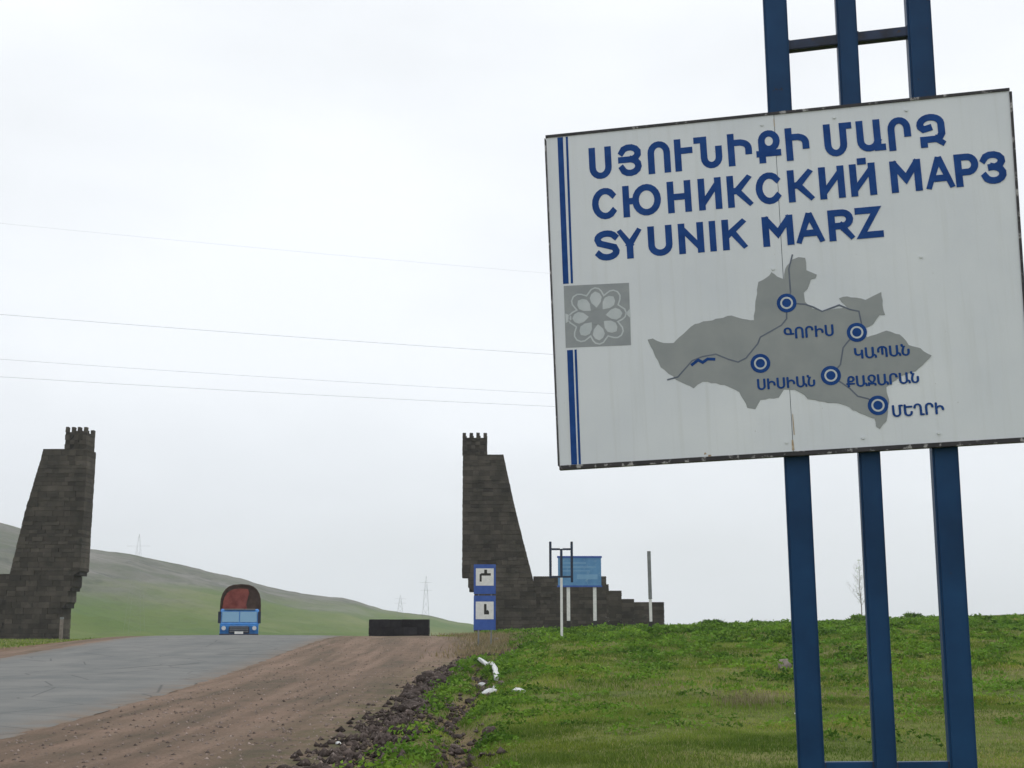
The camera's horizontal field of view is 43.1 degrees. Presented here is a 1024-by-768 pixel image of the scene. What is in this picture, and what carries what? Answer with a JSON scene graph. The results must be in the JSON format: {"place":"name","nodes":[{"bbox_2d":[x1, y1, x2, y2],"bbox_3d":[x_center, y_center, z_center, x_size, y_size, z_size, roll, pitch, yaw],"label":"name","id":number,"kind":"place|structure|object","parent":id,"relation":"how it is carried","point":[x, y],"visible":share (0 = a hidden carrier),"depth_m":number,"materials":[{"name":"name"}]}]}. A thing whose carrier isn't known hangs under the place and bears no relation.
{"place":"outdoors","nodes":[
{"label":"outdoors","id":0,"kind":"place"},
{"bbox_2d":[0,635,336,738],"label":"road","id":1,"kind":"structure","parent":0,"point":[45,689],"depth_m":40.59,"materials":[{"name":"grey asphalt"}]},
{"bbox_2d":[218,584,260,634],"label":"canvas truck","id":2,"kind":"object","parent":1,"relation":"on","point":[239,613],"visible":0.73,"depth_m":80.03,"materials":[{"name":"blue paint"}]},
{"bbox_2d":[0,523,473,638],"bbox_3d":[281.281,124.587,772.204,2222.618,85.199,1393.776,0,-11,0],"label":"hill","id":3,"kind":"structure","parent":0,"point":[179,599],"depth_m":516.39,"materials":[{"name":"green plant"}]},
{"bbox_2d":[123,540,144,630],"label":"pylon","id":4,"kind":"object","parent":3,"relation":"on","point":[136,586],"visible":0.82,"depth_m":326.78,"materials":[{"name":"grey metal"}]},
{"bbox_2d":[420,577,431,618],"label":"pylon","id":5,"kind":"object","parent":3,"relation":"on","point":[424,592],"visible":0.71,"depth_m":414.90,"materials":[{"name":"grey metal"}]},
{"bbox_2d":[0,314,539,353],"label":"power line","id":6,"kind":"object","parent":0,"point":[262,334],"visible":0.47,"depth_m":91.16,"materials":[{"name":"grey metal"}]},
{"bbox_2d":[3,223,539,272],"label":"power line","id":7,"kind":"object","parent":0,"point":[275,249],"visible":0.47,"depth_m":92.52,"materials":[{"name":"grey metal"}]},
{"bbox_2d":[3,359,552,393],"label":"power line","id":8,"kind":"object","parent":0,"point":[273,377],"visible":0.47,"depth_m":90.69,"materials":[{"name":"grey metal"}]},
{"bbox_2d":[10,377,554,406],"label":"power line","id":9,"kind":"object","parent":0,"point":[271,392],"visible":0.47,"depth_m":90.56,"materials":[{"name":"grey metal"}]},
{"bbox_2d":[0,613,1023,767],"bbox_3d":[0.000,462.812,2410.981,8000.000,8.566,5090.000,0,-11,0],"label":"ground","id":10,"kind":"structure","parent":0,"point":[638,692],"depth_m":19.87,"materials":[{"name":"green plant"}]},
{"bbox_2d":[0,427,95,639],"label":"stone gate tower","id":11,"kind":"structure","parent":10,"relation":"on","point":[40,584],"depth_m":103.53,"materials":[{"name":"grey stone"}]},
{"bbox_2d":[59,617,63,638],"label":"marker post","id":12,"kind":"object","parent":10,"relation":"on","point":[61,628],"visible":0.8,"depth_m":98.22,"materials":[{"name":"concrete"}]},
{"bbox_2d":[0,636,141,657],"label":"dirt verge","id":13,"kind":"structure","parent":10,"relation":"on","point":[10,653],"depth_m":57.67,"materials":[{"name":"brown soil"}]},
{"bbox_2d":[0,636,487,767],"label":"gravel shoulder","id":14,"kind":"object","parent":10,"relation":"on","point":[250,753],"visible":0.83,"depth_m":24.27},
{"bbox_2d":[0,636,458,767],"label":"gravel stones","id":15,"kind":"object","parent":14,"relation":"on","point":[217,744],"visible":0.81,"depth_m":22.53,"materials":[{"name":"brown gravel"}]},
{"bbox_2d":[395,704,411,712],"bbox_3d":[-1.992,6.082,24.111,0.372,0.195,0.364,28,-38,-18],"label":"earth clod","id":16,"kind":"object","parent":14,"relation":"on","point":[402,708],"visible":0.54,"depth_m":24.01,"materials":[{"name":"brown soil"}]},
{"bbox_2d":[403,684,417,689],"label":"earth clod","id":17,"kind":"object","parent":14,"relation":"on","point":[409,687],"visible":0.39,"depth_m":30.53,"materials":[{"name":"brown soil"}]},
{"bbox_2d":[404,700,421,710],"bbox_3d":[-1.892,6.119,24.438,0.352,0.287,0.474,3,-11,-13],"label":"earth clod","id":18,"kind":"object","parent":14,"relation":"on","point":[413,705],"visible":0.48,"depth_m":24.32,"materials":[{"name":"brown soil"}]},
{"bbox_2d":[406,690,421,695],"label":"earth clod","id":19,"kind":"object","parent":14,"relation":"on","point":[417,693],"visible":0.31,"depth_m":28.36,"materials":[{"name":"brown soil"}]},
{"bbox_2d":[403,697,425,703],"bbox_3d":[-1.891,6.215,25.151,0.512,0.269,0.486,4,-21,-37],"label":"earth clod","id":20,"kind":"object","parent":14,"relation":"on","point":[418,699],"visible":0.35,"depth_m":25.07,"materials":[{"name":"brown soil"}]},
{"bbox_2d":[411,688,423,693],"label":"earth clod","id":21,"kind":"object","parent":14,"relation":"on","point":[420,690],"visible":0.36,"depth_m":29.30,"materials":[{"name":"brown soil"}]},
{"bbox_2d":[416,674,428,682],"bbox_3d":[-2.345,7.873,34.344,0.390,0.351,0.385,2,-11,-9],"label":"earth clod","id":22,"kind":"object","parent":14,"relation":"on","point":[422,678],"visible":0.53,"depth_m":34.23,"materials":[{"name":"brown soil"}]},
{"bbox_2d":[421,670,434,677],"bbox_3d":[-2.231,7.986,35.148,0.537,0.390,0.484,31,0,-20],"label":"earth clod","id":23,"kind":"object","parent":14,"relation":"on","point":[428,673],"visible":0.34,"depth_m":34.98,"materials":[{"name":"brown soil"}]},
{"bbox_2d":[435,675,448,684],"bbox_3d":[-1.752,7.450,32.157,0.433,0.383,0.602,0,14,24],"label":"earth clod","id":24,"kind":"object","parent":14,"relation":"on","point":[443,678],"visible":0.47,"depth_m":32.06,"materials":[{"name":"brown soil"}]},
{"bbox_2d":[420,630,549,658],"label":"verge weeds","id":25,"kind":"object","parent":14,"relation":"on","point":[484,639],"visible":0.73,"depth_m":57.07,"materials":[{"name":"plant"}]},
{"bbox_2d":[303,766,323,767],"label":"earth clod","id":26,"kind":"object","parent":10,"relation":"on","point":[312,767],"visible":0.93,"depth_m":14.00,"materials":[{"name":"brown soil"}]},
{"bbox_2d":[265,653,494,767],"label":"earth crumbs","id":27,"kind":"object","parent":10,"relation":"on","point":[382,738],"visible":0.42,"depth_m":19.25,"materials":[{"name":"brown soil"}]},
{"bbox_2d":[276,764,290,767],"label":"earth clod","id":28,"kind":"object","parent":27,"relation":"on","point":[284,766],"visible":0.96,"depth_m":14.52,"materials":[{"name":"brown soil"}]},
{"bbox_2d":[369,619,429,635],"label":"stone barrier","id":29,"kind":"object","parent":10,"relation":"on","point":[399,627],"visible":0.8,"depth_m":75.70,"materials":[{"name":"black stone"}]},
{"bbox_2d":[404,693,417,698],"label":"earth clod","id":30,"kind":"object","parent":10,"relation":"on","point":[408,695],"visible":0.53,"depth_m":27.81,"materials":[{"name":"brown soil"}]},
{"bbox_2d":[416,685,428,690],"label":"earth clod","id":31,"kind":"object","parent":10,"relation":"on","point":[424,687],"visible":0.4,"depth_m":29.91,"materials":[{"name":"brown soil"}]},
{"bbox_2d":[447,664,459,668],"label":"earth clod","id":32,"kind":"object","parent":10,"relation":"on","point":[451,666],"visible":0.36,"depth_m":39.87,"materials":[{"name":"brown soil"}]},
{"bbox_2d":[450,744,459,748],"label":"earth clod","id":33,"kind":"object","parent":10,"relation":"on","point":[454,746],"visible":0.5,"depth_m":18.82,"materials":[{"name":"brown soil"}]},
{"bbox_2d":[451,717,461,722],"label":"earth clod","id":34,"kind":"object","parent":10,"relation":"on","point":[455,719],"visible":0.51,"depth_m":23.57,"materials":[{"name":"brown soil"}]},
{"bbox_2d":[454,748,465,754],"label":"earth clod","id":35,"kind":"object","parent":10,"relation":"on","point":[459,751],"visible":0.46,"depth_m":18.47,"materials":[{"name":"brown soil"}]},
{"bbox_2d":[465,698,473,704],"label":"earth clod","id":36,"kind":"object","parent":10,"relation":"on","point":[468,700],"visible":0.51,"depth_m":27.74,"materials":[{"name":"brown soil"}]},
{"bbox_2d":[423,647,516,767],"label":"ditch soil","id":37,"kind":"structure","parent":10,"relation":"on","point":[451,750],"depth_m":19.93,"materials":[{"name":"brown soil"}]},
{"bbox_2d":[466,756,475,761],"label":"earth clod","id":38,"kind":"object","parent":10,"relation":"on","point":[471,757],"visible":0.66,"depth_m":16.99,"materials":[{"name":"brown soil"}]},
{"bbox_2d":[474,564,495,644],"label":"service sign","id":39,"kind":"object","parent":10,"relation":"on","point":[484,606],"visible":0.94,"depth_m":57.24,"materials":[{"name":"blue metal"}]},
{"bbox_2d":[482,726,492,733],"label":"earth clod","id":40,"kind":"object","parent":10,"relation":"on","point":[489,730],"visible":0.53,"depth_m":19.75,"materials":[{"name":"brown soil"}]},
{"bbox_2d":[477,657,498,680],"bbox_3d":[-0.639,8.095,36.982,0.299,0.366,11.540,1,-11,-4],"label":"broken pipe","id":41,"kind":"object","parent":10,"relation":"on","point":[494,666],"visible":0.77,"depth_m":34.90,"materials":[{"name":"white plastic"}]},
{"bbox_2d":[482,688,496,694],"bbox_3d":[-0.470,6.387,26.853,0.286,0.166,0.296,-4,-12,22],"label":"white rubble","id":42,"kind":"object","parent":10,"relation":"on","point":[486,691],"visible":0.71,"depth_m":26.79,"materials":[{"name":"white stone"}]},
{"bbox_2d":[549,542,572,635],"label":"sign frame","id":43,"kind":"object","parent":10,"relation":"on","point":[560,577],"visible":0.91,"depth_m":49.50,"materials":[{"name":"paint"}]},
{"bbox_2d":[462,433,663,631],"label":"stone gate tower","id":44,"kind":"structure","parent":10,"relation":"on","point":[492,534],"depth_m":109.14,"materials":[{"name":"grey stone"}]},
{"bbox_2d":[557,556,601,627],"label":"billboard","id":45,"kind":"object","parent":10,"relation":"on","point":[586,571],"visible":0.77,"depth_m":74.26,"materials":[{"name":"blue paint"}]},
{"bbox_2d":[647,551,653,626],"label":"banded post","id":46,"kind":"object","parent":10,"relation":"on","point":[650,623],"visible":0.81,"depth_m":73.05,"materials":[{"name":"grey metal"}]},
{"bbox_2d":[699,618,727,623],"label":"shrub","id":47,"kind":"object","parent":10,"relation":"on","point":[713,620],"visible":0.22,"depth_m":84.28,"materials":[{"name":"green plant"}]},
{"bbox_2d":[700,688,794,712],"bbox_3d":[4.074,5.326,21.877,2.038,0.353,3.159,0,-11,0],"label":"dry tuft","id":48,"kind":"object","parent":10,"relation":"on","point":[751,699],"visible":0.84,"depth_m":21.90,"materials":[{"name":"plant"}]},
{"bbox_2d":[746,618,771,622],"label":"shrub","id":49,"kind":"object","parent":10,"relation":"on","point":[755,621],"visible":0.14,"depth_m":86.35,"materials":[{"name":"green plant"}]},
{"bbox_2d":[544,0,1023,767],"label":"region sign","id":50,"kind":"object","parent":10,"relation":"on","point":[790,286],"visible":1,"depth_m":7.48,"materials":[{"name":"white metal"}]},
{"bbox_2d":[778,659,791,669],"bbox_3d":[6.521,6.755,31.077,0.308,0.346,0.355,-16,-24,38],"label":"field stone","id":51,"kind":"object","parent":10,"relation":"on","point":[786,663],"visible":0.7,"depth_m":31.00,"materials":[{"name":"beige stone"}]},
{"bbox_2d":[846,560,863,614],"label":"bare tree","id":52,"kind":"object","parent":10,"relation":"on","point":[861,576],"visible":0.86,"depth_m":126.55,"materials":[{"name":"grey plant"}]},
{"bbox_2d":[848,613,864,619],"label":"shrub","id":53,"kind":"object","parent":10,"relation":"on","point":[853,616],"visible":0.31,"depth_m":90.18,"materials":[{"name":"green plant"}]},
{"bbox_2d":[899,612,921,617],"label":"shrub","id":54,"kind":"object","parent":10,"relation":"on","point":[908,614],"visible":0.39,"depth_m":90.26,"materials":[{"name":"green plant"}]},
{"bbox_2d":[0,0,1023,624],"label":"sky","id":55,"kind":"structure","parent":0,"point":[414,131],"materials":[{"name":"white"}]}
]}

